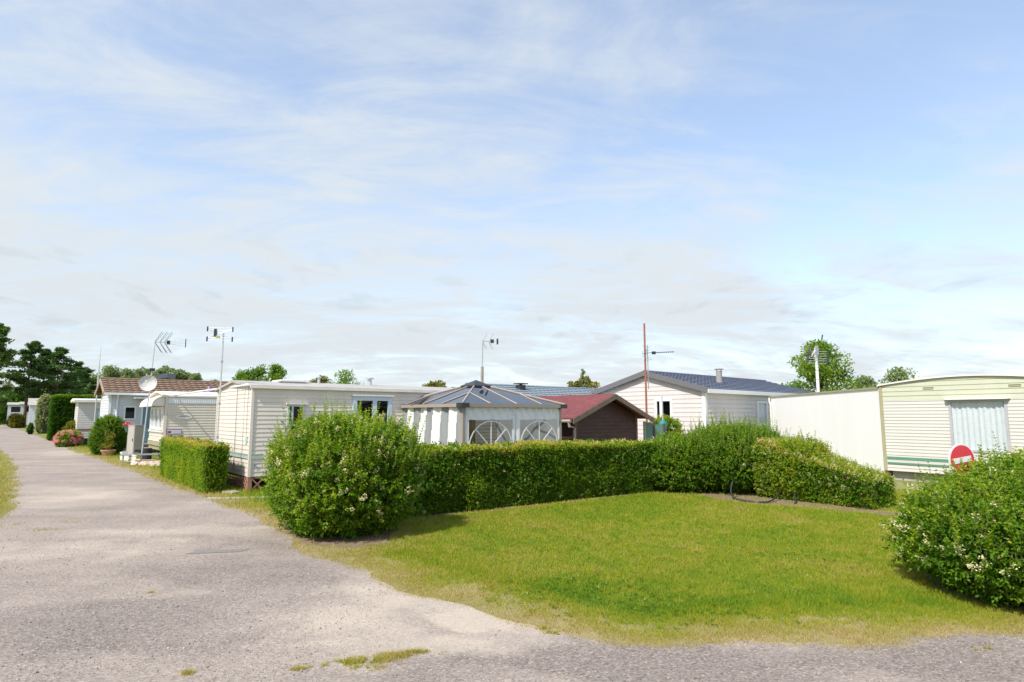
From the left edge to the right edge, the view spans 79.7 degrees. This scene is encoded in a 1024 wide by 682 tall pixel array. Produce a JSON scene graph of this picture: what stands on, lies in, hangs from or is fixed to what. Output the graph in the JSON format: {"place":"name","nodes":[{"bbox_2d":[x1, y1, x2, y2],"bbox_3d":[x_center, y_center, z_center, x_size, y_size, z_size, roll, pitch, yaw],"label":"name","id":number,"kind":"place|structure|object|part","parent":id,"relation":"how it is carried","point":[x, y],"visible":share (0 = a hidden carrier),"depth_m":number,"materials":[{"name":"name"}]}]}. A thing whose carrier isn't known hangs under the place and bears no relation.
{"place":"outdoors","nodes":[
{"label":"outdoors","id":0,"kind":"place"},
{"bbox_2d":[0,424,981,616],"bbox_3d":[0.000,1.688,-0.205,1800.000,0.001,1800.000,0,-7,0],"label":"ground","id":1,"kind":"structure","parent":0,"point":[900,484],"depth_m":8.15,"materials":[{"name":"green plant"}]},
{"bbox_2d":[0,380,14,423],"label":"yellow tree","id":2,"kind":"object","parent":1,"relation":"on","point":[9,384],"visible":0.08,"depth_m":127.51,"materials":[{"name":"green plant"}]},
{"bbox_2d":[0,390,23,424],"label":"broadleaf tree","id":3,"kind":"object","parent":1,"relation":"on","point":[3,416],"visible":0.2,"depth_m":115.16,"materials":[{"name":"green plant"}]},
{"bbox_2d":[6,402,20,425],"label":"caravan","id":4,"kind":"object","parent":1,"relation":"on","point":[14,407],"visible":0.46,"depth_m":103.91,"materials":[{"name":"white"}]},
{"bbox_2d":[10,406,20,412],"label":"window","id":5,"kind":"structure","parent":4,"relation":"in","point":[13,409],"depth_m":103.99,"materials":[{"name":"black glass"}]},
{"bbox_2d":[0,323,30,410],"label":"pine tree","id":6,"kind":"object","parent":1,"relation":"on","point":[6,357],"visible":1,"depth_m":85.83,"materials":[{"name":"green plant"}]},
{"bbox_2d":[8,413,25,427],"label":"round shrub","id":7,"kind":"object","parent":1,"relation":"on","point":[16,421],"visible":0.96,"depth_m":84.03,"materials":[{"name":"green plant"}]},
{"bbox_2d":[6,385,41,414],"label":"broadleaf tree","id":8,"kind":"object","parent":1,"relation":"on","point":[19,398],"visible":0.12,"depth_m":115.75,"materials":[{"name":"green plant"}]},
{"bbox_2d":[20,402,28,425],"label":"caravan","id":9,"kind":"object","parent":1,"relation":"on","point":[22,407],"visible":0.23,"depth_m":99.73,"materials":[{"name":"white"}]},
{"bbox_2d":[26,422,34,433],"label":"dark shrub","id":10,"kind":"object","parent":1,"relation":"on","point":[30,427],"visible":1,"depth_m":55.95,"materials":[{"name":"green plant"}]},
{"bbox_2d":[5,340,59,426],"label":"pine tree","id":11,"kind":"object","parent":1,"relation":"on","point":[32,371],"visible":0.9,"depth_m":89.67,"materials":[{"name":"green plant"}]},
{"bbox_2d":[28,398,39,426],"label":"cabin","id":12,"kind":"object","parent":1,"relation":"on","point":[32,402],"visible":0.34,"depth_m":82.20,"materials":[{"name":"white"}]},
{"bbox_2d":[34,393,51,433],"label":"variegated shrub","id":13,"kind":"object","parent":1,"relation":"on","point":[41,415],"visible":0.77,"depth_m":57.89,"materials":[{"name":"green plant"}]},
{"bbox_2d":[24,348,64,396],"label":"pine tree","id":14,"kind":"object","parent":1,"relation":"on","point":[44,357],"visible":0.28,"depth_m":96.84,"materials":[{"name":"green plant"}]},
{"bbox_2d":[32,346,88,396],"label":"pine tree","id":15,"kind":"object","parent":1,"relation":"on","point":[58,367],"visible":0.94,"depth_m":91.99,"materials":[{"name":"green plant"}]},
{"bbox_2d":[52,429,84,446],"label":"hydrangea","id":16,"kind":"object","parent":1,"relation":"on","point":[68,438],"visible":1,"depth_m":33.54,"materials":[{"name":"pink plant"}]},
{"bbox_2d":[62,420,77,429],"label":"yellow shrub","id":17,"kind":"object","parent":1,"relation":"on","point":[71,425],"visible":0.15,"depth_m":35.58,"materials":[{"name":"green plant"}]},
{"bbox_2d":[46,394,100,440],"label":"clipped hedge","id":18,"kind":"object","parent":1,"relation":"on","point":[61,410],"visible":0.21,"depth_m":42.04,"materials":[{"name":"green plant"}]},
{"bbox_2d":[53,360,95,394],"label":"pine tree","id":19,"kind":"object","parent":1,"relation":"on","point":[79,367],"visible":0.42,"depth_m":98.09,"materials":[{"name":"green plant"}]},
{"bbox_2d":[73,367,96,394],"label":"pine tree","id":20,"kind":"object","parent":1,"relation":"on","point":[87,375],"visible":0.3,"depth_m":100.67,"materials":[{"name":"green plant"}]},
{"bbox_2d":[71,398,100,445],"bbox_3d":[-24.431,4.802,36.463,2.950,2.720,2.770,6,-9,-39],"label":"caravan","id":21,"kind":"object","parent":1,"relation":"on","point":[84,413],"visible":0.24,"depth_m":35.11,"materials":[{"name":"beige"}]},
{"bbox_2d":[95,408,99,421],"bbox_3d":[-23.529,4.368,35.755,1.320,0.890,0.100,6,-9,-39],"label":"window","id":22,"kind":"structure","parent":21,"relation":"in","point":[97,409],"depth_m":35.47,"materials":[{"name":"glass"}]},
{"bbox_2d":[87,372,101,392],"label":"broadleaf tree","id":23,"kind":"object","parent":1,"relation":"on","point":[93,375],"visible":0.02,"depth_m":117.57,"materials":[{"name":"green plant"}]},
{"bbox_2d":[94,350,100,423],"bbox_3d":[-22.400,2.994,33.081,0.065,5.450,0.065,-3,-8,22],"label":"whip antenna","id":24,"kind":"object","parent":1,"relation":"on","point":[97,384],"visible":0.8,"depth_m":33.12,"materials":[{"name":"metal"}]},
{"bbox_2d":[94,364,119,392],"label":"poplar tree","id":25,"kind":"object","parent":1,"relation":"on","point":[108,371],"visible":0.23,"depth_m":109.53,"materials":[{"name":"green plant"}]},
{"bbox_2d":[113,368,123,377],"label":"poplar tree","id":26,"kind":"object","parent":1,"relation":"on","point":[119,374],"visible":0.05,"depth_m":111.67,"materials":[{"name":"green plant"}]},
{"bbox_2d":[119,421,134,450],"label":"flowering plant","id":27,"kind":"object","parent":1,"relation":"on","point":[125,426],"visible":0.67,"depth_m":26.37,"materials":[{"name":"pink plant"}]},
{"bbox_2d":[120,367,139,377],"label":"poplar tree","id":28,"kind":"object","parent":1,"relation":"on","point":[127,373],"visible":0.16,"depth_m":107.27,"materials":[{"name":"green plant"}]},
{"bbox_2d":[127,425,143,455],"bbox_3d":[-16.063,4.250,26.183,0.540,1.330,0.465,-4,-8,30],"label":"utility cabinet","id":29,"kind":"object","parent":1,"relation":"on","point":[135,437],"visible":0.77,"depth_m":26.02,"materials":[{"name":"grey metal"}]},
{"bbox_3d":[-16.169,4.223,26.000,0.440,1.180,0.012,-4,-8,30],"label":"door","id":30,"kind":"part","parent":29,"relation":"part of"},
{"bbox_2d":[120,452,159,466],"bbox_3d":[-13.034,4.256,22.114,1.478,0.365,4.283,5,-9,-38],"label":"stone border","id":31,"kind":"object","parent":1,"relation":"on","point":[132,460],"visible":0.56,"depth_m":21.53,"materials":[{"name":"white stone"}]},
{"bbox_2d":[120,451,159,463],"bbox_3d":[-13.137,4.186,22.141,1.700,0.460,0.480,4,-8,-30],"label":"metal bench","id":32,"kind":"object","parent":31,"relation":"on","point":[124,453],"visible":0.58,"depth_m":21.77,"materials":[{"name":"grey metal"}]},
{"bbox_2d":[133,366,146,377],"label":"poplar tree","id":33,"kind":"object","parent":1,"relation":"on","point":[140,371],"visible":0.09,"depth_m":113.50,"materials":[{"name":"green plant"}]},
{"bbox_2d":[144,368,152,374],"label":"poplar tree","id":34,"kind":"object","parent":1,"relation":"on","point":[147,371],"visible":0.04,"depth_m":111.39,"materials":[{"name":"green plant"}]},
{"bbox_2d":[152,368,165,375],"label":"poplar tree","id":35,"kind":"object","parent":1,"relation":"on","point":[159,371],"visible":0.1,"depth_m":109.98,"materials":[{"name":"green plant"}]},
{"bbox_2d":[146,373,175,379],"bbox_3d":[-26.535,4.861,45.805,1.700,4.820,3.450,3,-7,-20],"label":"chalet","id":36,"kind":"object","parent":1,"relation":"on","point":[166,376],"visible":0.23,"depth_m":44.77,"materials":[{"name":"stone"}]},
{"bbox_2d":[94,377,228,450],"bbox_3d":[-15.618,3.930,32.856,10.990,3.580,4.625,6,-9,-39],"label":"mobile home","id":37,"kind":"object","parent":1,"relation":"on","point":[123,397],"visible":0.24,"depth_m":29.30,"materials":[{"name":"white"}]},
{"bbox_2d":[123,406,136,419],"bbox_3d":[-18.028,3.391,28.927,0.505,0.640,0.306,2,-7,-17],"label":"window","id":38,"kind":"structure","parent":37,"relation":"in","point":[129,411],"depth_m":28.92,"materials":[{"name":"white paint"}]},
{"bbox_2d":[140,332,185,460],"bbox_3d":[-12.813,2.029,22.562,1.242,4.748,0.361,3,-7,-21],"label":"antenna mast","id":39,"kind":"object","parent":1,"relation":"on","point":[152,368],"visible":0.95,"depth_m":22.58,"materials":[{"name":"metal"}]},
{"bbox_2d":[139,375,156,390],"bbox_3d":[-13.163,1.519,22.181,0.493,0.580,0.463,-4,-8,29],"label":"satellite dish","id":40,"kind":"object","parent":39,"relation":"attached to","point":[147,382],"visible":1,"depth_m":22.26,"materials":[{"name":"white metal"}]},
{"bbox_2d":[161,365,175,373],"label":"poplar tree","id":41,"kind":"object","parent":1,"relation":"on","point":[167,368],"visible":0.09,"depth_m":111.52,"materials":[{"name":"green plant"}]},
{"bbox_2d":[134,391,216,459],"bbox_3d":[-11.129,3.521,25.733,7.850,2.670,3.000,6,-9,-39],"label":"static caravan","id":42,"kind":"object","parent":1,"relation":"on","point":[192,415],"visible":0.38,"depth_m":23.18,"materials":[{"name":"beige"}]},
{"bbox_2d":[142,407,150,442],"bbox_3d":[-17.312,3.883,29.454,0.780,2.010,0.060,6,-9,-39],"label":"door","id":43,"kind":"structure","parent":42,"relation":"in","point":[146,437],"depth_m":29.29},
{"bbox_2d":[149,407,164,429],"bbox_3d":[-13.687,2.982,23.666,0.110,0.860,2.490,6,-9,-39],"label":"window","id":44,"kind":"structure","parent":42,"relation":"in","point":[156,414],"depth_m":23.83,"materials":[{"name":"white fabric"}]},
{"bbox_2d":[172,368,186,379],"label":"poplar tree","id":45,"kind":"object","parent":1,"relation":"on","point":[180,374],"visible":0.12,"depth_m":111.70,"materials":[{"name":"green plant"}]},
{"bbox_2d":[181,372,191,379],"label":"poplar tree","id":46,"kind":"object","parent":1,"relation":"on","point":[188,374],"visible":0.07,"depth_m":113.89,"materials":[{"name":"green plant"}]},
{"bbox_2d":[188,373,202,380],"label":"poplar tree","id":47,"kind":"object","parent":1,"relation":"on","point":[195,376],"visible":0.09,"depth_m":109.57,"materials":[{"name":"green plant"}]},
{"bbox_2d":[206,326,233,443],"bbox_3d":[-6.680,1.524,13.838,0.571,3.720,0.087,1,-7,-11],"label":"antenna mast","id":48,"kind":"object","parent":1,"relation":"on","point":[216,336],"visible":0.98,"depth_m":13.95,"materials":[{"name":"metal"}]},
{"bbox_2d":[0,433,441,560],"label":"verge grass","id":49,"kind":"structure","parent":1,"relation":"on","point":[254,493],"depth_m":13.30,"materials":[{"name":"green plant"}]},
{"bbox_2d":[232,368,249,380],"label":"broadleaf tree","id":50,"kind":"object","parent":1,"relation":"on","point":[240,373],"visible":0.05,"depth_m":77.57,"materials":[{"name":"green plant"}]},
{"bbox_2d":[235,364,268,380],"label":"broadleaf tree","id":51,"kind":"object","parent":1,"relation":"on","point":[254,373],"visible":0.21,"depth_m":77.35,"materials":[{"name":"green plant"}]},
{"bbox_2d":[257,364,287,380],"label":"broadleaf tree","id":52,"kind":"object","parent":1,"relation":"on","point":[277,373],"visible":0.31,"depth_m":75.65,"materials":[{"name":"green plant"}]},
{"bbox_2d":[308,375,332,382],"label":"broadleaf tree","id":53,"kind":"object","parent":1,"relation":"on","point":[323,379],"visible":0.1,"depth_m":87.59,"materials":[{"name":"green plant"}]},
{"bbox_2d":[174,376,496,491],"bbox_3d":[-6.356,2.834,20.508,7.883,2.830,11.248,6,-9,-38],"label":"static caravan","id":54,"kind":"object","parent":1,"relation":"on","point":[250,411],"visible":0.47,"depth_m":14.78,"materials":[{"name":"beige"}]},
{"bbox_2d":[286,403,307,425],"bbox_3d":[-5.096,1.741,14.506,0.517,0.550,0.280,3,-8,-25],"label":"window","id":55,"kind":"structure","parent":54,"relation":"in","point":[294,408],"depth_m":14.49,"materials":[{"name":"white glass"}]},
{"bbox_2d":[352,394,393,426],"bbox_3d":[-3.565,1.928,15.713,1.043,1.090,0.669,1,-7,-9],"label":"window","id":56,"kind":"structure","parent":54,"relation":"in","point":[385,401],"depth_m":15.77,"materials":[{"name":"white glass"}]},
{"bbox_2d":[290,525,398,547],"bbox_3d":[-2.450,2.822,9.155,1.519,0.001,2.575,4,-8,-28],"label":"soil ring","id":57,"kind":"object","parent":1,"relation":"on","point":[324,540],"visible":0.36,"depth_m":8.39,"materials":[{"name":"brown soil"}]},
{"bbox_2d":[256,392,434,540],"bbox_3d":[-2.553,1.891,9.269,2.620,2.206,2.418,-6,-9,38],"label":"privet bush","id":58,"kind":"object","parent":57,"relation":"on","point":[368,472],"visible":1,"depth_m":8.53,"materials":[{"name":"green plant"}]},
{"bbox_2d":[326,369,363,384],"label":"broadleaf tree","id":59,"kind":"object","parent":1,"relation":"on","point":[345,379],"visible":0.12,"depth_m":83.97,"materials":[{"name":"green plant"}]},
{"bbox_2d":[422,380,446,386],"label":"broadleaf tree","id":60,"kind":"object","parent":1,"relation":"on","point":[434,384],"visible":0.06,"depth_m":71.33,"materials":[{"name":"green plant"}]},
{"bbox_2d":[400,380,566,444],"bbox_3d":[-0.975,2.372,16.426,3.420,2.660,3.520,6,-9,-40],"label":"gazebo","id":61,"kind":"object","parent":1,"relation":"on","point":[453,414],"visible":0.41,"depth_m":15.40,"materials":[{"name":"beige metal"}]},
{"bbox_2d":[481,333,501,382],"bbox_3d":[-0.589,1.887,19.079,0.784,4.265,0.217,1,-7,-12],"label":"antenna mast","id":62,"kind":"object","parent":1,"relation":"on","point":[482,367],"visible":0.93,"depth_m":19.18,"materials":[{"name":"metal"}]},
{"bbox_2d":[465,383,597,395],"bbox_3d":[1.694,3.290,26.158,9.040,2.790,4.230,6,-9,-40],"label":"mobile home","id":63,"kind":"object","parent":1,"relation":"on","point":[532,390],"visible":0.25,"depth_m":25.11,"materials":[{"name":"grey"}]},
{"bbox_2d":[78,453,1023,645],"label":"dry verge","id":64,"kind":"structure","parent":1,"relation":"on","point":[310,549],"depth_m":5.20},
{"bbox_2d":[86,414,127,454],"bbox_3d":[-17.734,4.176,26.992,1.549,1.979,1.618,0,-7,0],"label":"cone shrub","id":65,"kind":"object","parent":64,"relation":"on","point":[107,422],"visible":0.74,"depth_m":26.64,"materials":[{"name":"green plant"}]},
{"bbox_2d":[98,430,116,455],"bbox_3d":[-17.226,4.346,26.184,0.698,1.120,0.610,-4,-8,28],"label":"flower pot","id":66,"kind":"object","parent":64,"relation":"on","point":[108,450],"visible":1,"depth_m":26.09,"materials":[{"name":"ceramic"}]},
{"bbox_2d":[157,434,232,493],"bbox_3d":[-8.085,3.060,15.508,0.797,1.296,5.367,6,-9,-39],"label":"clipped hedge","id":67,"kind":"object","parent":64,"relation":"on","point":[200,465],"visible":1,"depth_m":14.05,"materials":[{"name":"green plant"}]},
{"bbox_2d":[215,489,238,493],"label":"concrete slab","id":68,"kind":"structure","parent":64,"relation":"on","point":[231,492],"depth_m":13.44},
{"bbox_2d":[204,496,263,499],"bbox_3d":[-5.400,3.241,12.676,1.752,0.030,0.148,1,-7,-10],"label":"concrete strip","id":69,"kind":"object","parent":64,"relation":"on","point":[213,498],"visible":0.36,"depth_m":12.58,"materials":[{"name":"grey concrete"}]},
{"bbox_2d":[567,375,600,387],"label":"broadleaf tree","id":70,"kind":"object","parent":1,"relation":"on","point":[577,383],"visible":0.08,"depth_m":51.95,"materials":[{"name":"green plant"}]},
{"bbox_2d":[579,369,588,387],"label":"birch sapling","id":71,"kind":"object","parent":1,"relation":"on","point":[583,380],"visible":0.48,"depth_m":49.96,"materials":[{"name":"green plant"}]},
{"bbox_2d":[535,394,654,469],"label":"garden shed","id":72,"kind":"structure","parent":1,"relation":"on","point":[599,417],"depth_m":18.14,"materials":[{"name":"brown wood"}]},
{"bbox_2d":[403,490,900,517],"bbox_3d":[2.529,3.194,12.211,8.718,0.001,4.177,0,-7,0],"label":"soil bed","id":73,"kind":"object","parent":1,"relation":"on","point":[751,498],"visible":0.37,"depth_m":12.06,"materials":[{"name":"brown soil"}]},
{"bbox_2d":[406,438,653,517],"bbox_3d":[0.467,2.627,12.329,6.385,1.377,1.131,5,-9,-36],"label":"clipped hedge","id":74,"kind":"object","parent":73,"relation":"on","point":[466,476],"visible":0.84,"depth_m":11.76,"materials":[{"name":"green plant"}]},
{"bbox_2d":[642,429,723,493],"bbox_3d":[3.855,2.817,14.115,2.008,1.573,1.969,0,-7,0],"label":"privet bush","id":75,"kind":"object","parent":73,"relation":"on","point":[667,463],"visible":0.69,"depth_m":13.48,"materials":[{"name":"green plant"}]},
{"bbox_2d":[672,408,797,493],"bbox_3d":[5.097,2.569,14.163,2.888,2.035,2.695,0,-7,0],"label":"privet bush","id":76,"kind":"object","parent":73,"relation":"on","point":[732,444],"visible":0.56,"depth_m":13.33,"materials":[{"name":"green plant"}]},
{"bbox_2d":[730,481,780,502],"bbox_3d":[4.921,3.027,12.321,1.000,0.335,0.824,-2,-7,16],"label":"hose","id":77,"kind":"object","parent":73,"relation":"on","point":[776,496],"visible":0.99,"depth_m":12.18,"materials":[{"name":"black rubber"}]},
{"bbox_2d":[765,426,838,499],"bbox_3d":[5.988,2.597,12.701,1.550,1.657,1.569,0,-7,0],"label":"privet bush","id":78,"kind":"object","parent":73,"relation":"on","point":[813,447],"visible":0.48,"depth_m":12.42,"materials":[{"name":"green plant"}]},
{"bbox_2d":[750,435,898,509],"bbox_3d":[6.171,2.621,12.311,1.171,1.403,2.605,5,-9,-38],"label":"flowering hedge","id":79,"kind":"object","parent":73,"relation":"on","point":[837,480],"visible":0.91,"depth_m":11.84,"materials":[{"name":"green plant"}]},
{"bbox_2d":[643,421,664,440],"bbox_3d":[4.484,3.277,19.267,0.770,1.550,0.060,3,-7,-20],"label":"windbreak screen","id":80,"kind":"object","parent":1,"relation":"on","point":[650,429],"visible":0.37,"depth_m":19.27,"materials":[{"name":"teal fabric"}]},
{"bbox_2d":[410,516,899,632],"bbox_3d":[2.263,2.598,7.507,7.021,0.057,5.480,0,-7,0],"label":"clover","id":81,"kind":"object","parent":1,"relation":"on","point":[634,595],"depth_m":5.93,"materials":[{"name":"green plant"}]},
{"bbox_2d":[641,323,672,421],"bbox_3d":[5.101,1.830,21.235,1.298,4.900,0.400,2,-7,-17],"label":"antenna mast","id":82,"kind":"object","parent":1,"relation":"on","point":[645,371],"visible":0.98,"depth_m":21.23,"materials":[{"name":"metal"}]},
{"bbox_2d":[658,396,666,434],"bbox_3d":[5.020,3.011,20.386,0.290,2.350,0.290,0,-7,0],"label":"closed parasol","id":83,"kind":"object","parent":1,"relation":"on","point":[662,421],"visible":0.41,"depth_m":20.36,"materials":[{"name":"fabric"}]},
{"bbox_2d":[650,414,685,435],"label":"climbing plant","id":84,"kind":"object","parent":1,"relation":"on","point":[675,424],"visible":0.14,"depth_m":20.93,"materials":[{"name":"green plant"}]},
{"bbox_2d":[324,488,1023,651],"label":"lawn grass","id":85,"kind":"structure","parent":1,"relation":"on","point":[672,505],"depth_m":6.82,"materials":[{"name":"green plant"}]},
{"bbox_2d":[590,368,811,440],"bbox_3d":[9.242,3.288,28.133,10.540,3.711,5.660,6,-9,-42],"label":"mobile home","id":86,"kind":"object","parent":1,"relation":"on","point":[685,396],"visible":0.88,"depth_m":24.61,"materials":[{"name":"white"}]},
{"bbox_2d":[654,398,673,434],"bbox_3d":[5.999,3.011,24.154,0.513,1.480,0.761,1,-7,-11],"label":"window","id":87,"kind":"structure","parent":86,"relation":"in","point":[668,402],"depth_m":24.18,"materials":[{"name":"white paint"}]},
{"bbox_2d":[756,401,767,425],"bbox_3d":[10.504,3.041,25.803,0.920,1.020,0.110,6,-9,-42],"label":"window","id":88,"kind":"structure","parent":86,"relation":"in","point":[762,406],"depth_m":25.88,"materials":[{"name":"white paint"}]},
{"bbox_2d":[807,335,828,391],"bbox_3d":[12.913,2.275,25.830,1.081,5.127,0.283,2,-7,-15],"label":"antenna mast","id":89,"kind":"object","parent":1,"relation":"on","point":[816,351],"visible":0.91,"depth_m":25.96,"materials":[{"name":"white metal"}]},
{"bbox_2d":[781,339,864,391],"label":"broadleaf tree","id":90,"kind":"object","parent":1,"relation":"on","point":[828,372],"visible":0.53,"depth_m":45.33,"materials":[{"name":"green plant"}]},
{"bbox_2d":[768,387,892,477],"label":"annexe","id":91,"kind":"structure","parent":1,"relation":"on","point":[847,423],"depth_m":18.77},
{"bbox_2d":[853,374,877,388],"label":"broadleaf tree","id":92,"kind":"object","parent":1,"relation":"on","point":[866,381],"visible":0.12,"depth_m":63.31,"materials":[{"name":"green plant"}]},
{"bbox_2d":[872,366,918,386],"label":"broadleaf tree","id":93,"kind":"object","parent":1,"relation":"on","point":[899,374],"visible":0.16,"depth_m":60.09,"materials":[{"name":"green plant"}]},
{"bbox_2d":[877,374,1023,482],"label":"static caravan","id":94,"kind":"object","parent":1,"relation":"on","point":[932,421],"visible":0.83,"depth_m":15.38,"materials":[{"name":"beige"}]},
{"bbox_2d":[944,397,1011,452],"bbox_3d":[11.226,2.022,14.769,0.190,1.315,1.380,5,-8,-34],"label":"window","id":95,"kind":"structure","parent":94,"relation":"in","point":[972,422],"depth_m":14.78,"materials":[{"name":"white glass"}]},
{"bbox_2d":[948,444,974,476],"bbox_3d":[5.282,1.919,7.174,0.376,1.423,0.080,2,-7,-13],"label":"no entry sign","id":96,"kind":"object","parent":1,"relation":"on","point":[963,451],"visible":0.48,"depth_m":7.20,"materials":[{"name":"metal"}]},
{"bbox_2d":[927,571,1023,608],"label":"soil patch","id":97,"kind":"object","parent":1,"relation":"on","point":[969,596],"visible":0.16,"depth_m":5.76,"materials":[{"name":"brown soil"}]},
{"bbox_2d":[880,421,1023,610],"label":"privet bush","id":98,"kind":"object","parent":97,"relation":"on","point":[964,531],"visible":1,"depth_m":5.76,"materials":[{"name":"green plant"}]},
{"bbox_2d":[0,425,1023,681],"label":"road","id":99,"kind":"structure","parent":0,"point":[64,485],"depth_m":5.04,"materials":[{"name":"grey asphalt"}]},
{"bbox_2d":[186,549,246,553],"bbox_3d":[-3.707,2.646,7.733,0.740,0.001,0.207,1,-7,-11],"label":"road patch","id":100,"kind":"object","parent":99,"relation":"on","point":[217,551],"visible":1,"depth_m":7.70,"materials":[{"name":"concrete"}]},
{"bbox_2d":[0,520,994,676],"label":"roadside weeds","id":101,"kind":"object","parent":99,"relation":"on","point":[388,656],"visible":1,"depth_m":4.30,"materials":[{"name":"green plant"}]},
{"bbox_2d":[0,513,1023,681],"bbox_3d":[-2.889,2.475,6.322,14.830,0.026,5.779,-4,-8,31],"label":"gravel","id":102,"kind":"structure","parent":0,"point":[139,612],"depth_m":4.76,"materials":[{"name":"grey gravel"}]},
{"bbox_2d":[0,0,1023,392],"label":"sky","id":103,"kind":"structure","parent":0,"point":[379,190],"materials":[{"name":"blue"}]}
]}

